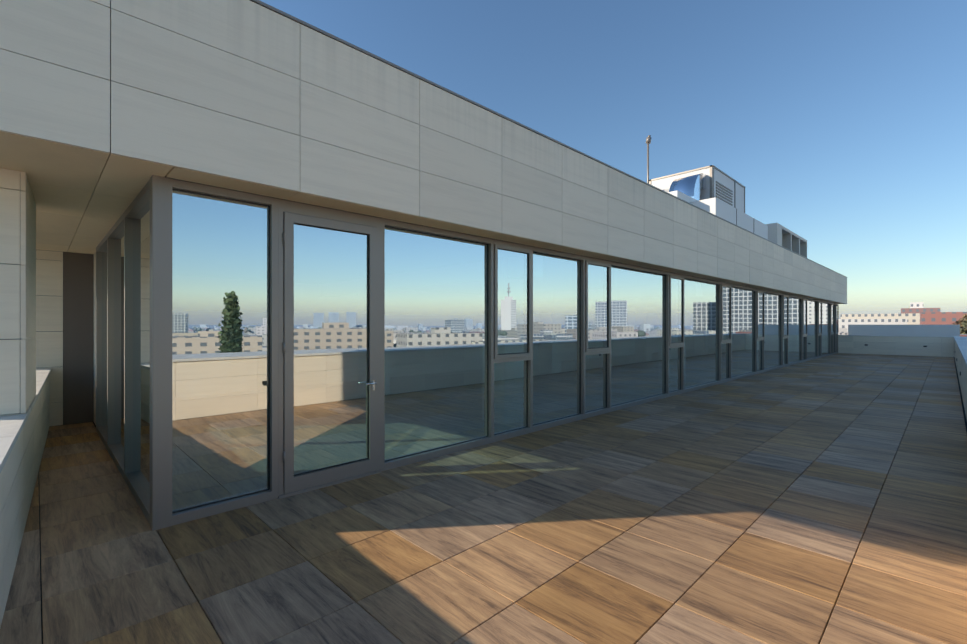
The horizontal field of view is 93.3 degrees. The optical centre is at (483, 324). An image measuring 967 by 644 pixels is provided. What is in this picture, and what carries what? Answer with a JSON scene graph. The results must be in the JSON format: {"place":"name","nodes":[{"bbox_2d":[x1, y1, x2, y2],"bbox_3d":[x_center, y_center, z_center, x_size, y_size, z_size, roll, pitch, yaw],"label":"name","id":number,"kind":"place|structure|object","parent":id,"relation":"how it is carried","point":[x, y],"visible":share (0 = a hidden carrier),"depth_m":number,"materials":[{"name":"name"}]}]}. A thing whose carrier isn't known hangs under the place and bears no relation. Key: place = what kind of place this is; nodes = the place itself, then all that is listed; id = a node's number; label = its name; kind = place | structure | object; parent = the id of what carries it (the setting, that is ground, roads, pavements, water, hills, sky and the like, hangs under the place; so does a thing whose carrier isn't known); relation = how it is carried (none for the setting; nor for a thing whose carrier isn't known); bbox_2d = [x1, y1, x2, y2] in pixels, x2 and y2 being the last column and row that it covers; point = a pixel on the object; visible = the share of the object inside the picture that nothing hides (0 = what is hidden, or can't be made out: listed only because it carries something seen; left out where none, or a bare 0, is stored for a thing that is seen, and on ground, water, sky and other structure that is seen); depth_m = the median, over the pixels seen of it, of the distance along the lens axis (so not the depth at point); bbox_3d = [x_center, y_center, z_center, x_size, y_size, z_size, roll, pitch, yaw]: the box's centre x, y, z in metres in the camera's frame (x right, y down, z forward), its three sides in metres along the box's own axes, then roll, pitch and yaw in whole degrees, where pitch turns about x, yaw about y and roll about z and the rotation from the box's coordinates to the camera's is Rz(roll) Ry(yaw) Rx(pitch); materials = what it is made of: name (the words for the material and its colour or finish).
{"place":"outdoors","nodes":[
{"label":"outdoors","id":0,"kind":"place"},
{"bbox_2d":[260,0,966,309],"label":"sky","id":1,"kind":"structure","parent":0,"point":[842,124],"materials":[{"name":"blue"}]},
{"bbox_2d":[646,135,650,183],"bbox_3d":[4.735,-4.149,13.096,0.159,2.568,0.156,0,0,-44],"label":"roof pole sensor","id":2,"kind":"object","parent":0,"point":[648,140],"visible":0.71,"depth_m":13.07,"materials":[{"name":"silver metal"}]},
{"bbox_2d":[838,336,966,418],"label":"parapet cladding","id":3,"kind":"structure","parent":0,"point":[882,345],"depth_m":25.54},
{"bbox_2d":[838,335,966,365],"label":"parapet coping","id":4,"kind":"object","parent":3,"relation":"on","point":[961,342],"visible":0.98,"depth_m":18.34,"materials":[{"name":"grey metal"}]},
{"bbox_2d":[839,283,966,318],"bbox_3d":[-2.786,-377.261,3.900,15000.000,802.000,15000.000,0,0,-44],"label":"horizon haze","id":5,"kind":"object","parent":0,"point":[877,311],"visible":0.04,"depth_m":5618.93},
{"bbox_2d":[848,325,959,336],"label":"parapet wall","id":6,"kind":"structure","parent":0,"point":[917,330],"depth_m":27.60,"materials":[{"name":"white paint"}]},
{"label":"podium walls","id":7,"kind":"object","parent":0,"visible":0},
{"bbox_2d":[38,358,966,643],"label":"terrace slab","id":8,"kind":"structure","parent":7,"relation":"on","point":[94,424],"depth_m":4.16,"materials":[{"name":"grey concrete"}]},
{"bbox_2d":[36,252,63,424],"bbox_3d":[-7.545,0.239,7.939,1.370,3.000,0.366,0,0,-44],"label":"joint","id":9,"kind":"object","parent":8,"relation":"on","point":[63,335],"depth_m":7.93,"materials":[{"name":"grey"}]},
{"bbox_2d":[36,250,95,425],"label":"stone pier and walls","id":10,"kind":"structure","parent":8,"relation":"on","point":[49,305],"depth_m":7.80,"materials":[{"name":"beige stone"}]},
{"bbox_2d":[64,252,93,424],"bbox_3d":[-7.142,0.239,8.053,0.395,3.000,0.030,0,0,-44],"label":"door","id":11,"kind":"structure","parent":10,"relation":"attached to","point":[78,337],"depth_m":8.04,"materials":[{"name":"brown"}]},
{"bbox_2d":[96,175,838,530],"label":"window frames","id":12,"kind":"structure","parent":8,"relation":"on","point":[156,503],"depth_m":5.08,"materials":[{"name":"grey metal"}]},
{"bbox_2d":[366,380,376,390],"bbox_3d":[-1.298,0.704,5.245,0.141,0.120,0.060,0,0,-44],"label":"door handle","id":13,"kind":"object","parent":12,"relation":"attached to","point":[373,383],"visible":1,"depth_m":5.29,"materials":[{"name":"silver metal"}]},
{"bbox_2d":[0,131,844,303],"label":"soffit panels","id":14,"kind":"object","parent":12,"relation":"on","point":[84,198],"visible":0.69,"depth_m":4.42,"materials":[{"name":"stone"}]},
{"bbox_2d":[102,190,837,511],"bbox_3d":[7.670,0.234,17.657,34.160,2.870,5.041,0,0,-44],"label":"curtain wall glass","id":15,"kind":"object","parent":12,"relation":"in","point":[435,341],"visible":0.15,"depth_m":5.67,"materials":[{"name":"clear glass"}]},
{"bbox_2d":[172,189,834,513],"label":"window gaskets","id":16,"kind":"object","parent":12,"relation":"attached to","point":[268,206],"visible":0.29,"depth_m":6.41,"materials":[{"name":"black rubber"}]},
{"bbox_2d":[0,353,966,643],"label":"terrace tiles","id":17,"kind":"object","parent":8,"relation":"on","point":[738,511],"visible":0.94,"depth_m":3.69,"materials":[{"name":"brown tile"}]},
{"bbox_3d":[-4.022,0.389,3.699,0.381,3.300,11.770,0,0,-42],"label":"parapet","id":18,"kind":"object","parent":7,"relation":"on","visible":0},
{"bbox_2d":[0,168,48,627],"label":"wall","id":19,"kind":"structure","parent":18,"relation":"attached to","point":[19,474],"depth_m":3.73,"materials":[{"name":"stone"}]},
{"bbox_2d":[0,368,51,472],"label":"parapet coping","id":20,"kind":"object","parent":18,"relation":"on","point":[11,427],"visible":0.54,"depth_m":3.37,"materials":[{"name":"stone"}]},
{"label":"interior walls","id":21,"kind":"object","parent":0,"visible":0},
{"bbox_2d":[46,0,825,301],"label":"roof slab","id":22,"kind":"object","parent":21,"relation":"on","point":[257,194],"depth_m":4.06,"materials":[{"name":"grey concrete"}]},
{"bbox_2d":[0,0,846,303],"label":"fascia panels","id":23,"kind":"object","parent":22,"relation":"on","point":[246,90],"visible":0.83,"depth_m":4.45,"materials":[{"name":"stone"}]},
{"bbox_2d":[250,0,845,276],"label":"roof coping","id":24,"kind":"object","parent":23,"relation":"on","point":[289,16],"visible":0.33,"depth_m":5.65,"materials":[{"name":"grey metal"}]},
{"bbox_2d":[649,165,767,239],"bbox_3d":[8.338,-4.444,18.069,7.130,3.158,3.430,0,0,-44],"label":"air handling unit","id":25,"kind":"object","parent":22,"relation":"on","point":[722,194],"visible":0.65,"depth_m":17.60,"materials":[{"name":"white metal"}]},
{"bbox_2d":[663,173,705,200],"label":"ahu ducts","id":26,"kind":"object","parent":25,"relation":"on","point":[692,186],"visible":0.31,"depth_m":16.94,"materials":[{"name":"silver"}]},
{"bbox_2d":[765,223,806,257],"bbox_3d":[14.935,-3.788,24.246,6.400,1.846,2.600,0,0,-44],"label":"rooftop hvac unit","id":27,"kind":"object","parent":22,"relation":"on","point":[781,235],"visible":0.12,"depth_m":23.01,"materials":[{"name":"beige metal"}]},
{"label":"ground","id":28,"kind":"structure","parent":0,"visible":0},
{"bbox_2d":[838,302,966,336],"bbox_3d":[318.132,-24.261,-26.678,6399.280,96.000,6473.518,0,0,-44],"label":"city buildings","id":29,"kind":"structure","parent":28,"relation":"on","point":[916,313],"depth_m":224.09,"materials":[{"name":"white concrete"}]},
{"bbox_2d":[951,314,966,333],"bbox_3d":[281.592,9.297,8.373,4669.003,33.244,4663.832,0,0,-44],"label":"city trees","id":30,"kind":"object","parent":28,"relation":"on","point":[962,322],"depth_m":146.06,"materials":[{"name":"green plant"}]}
]}

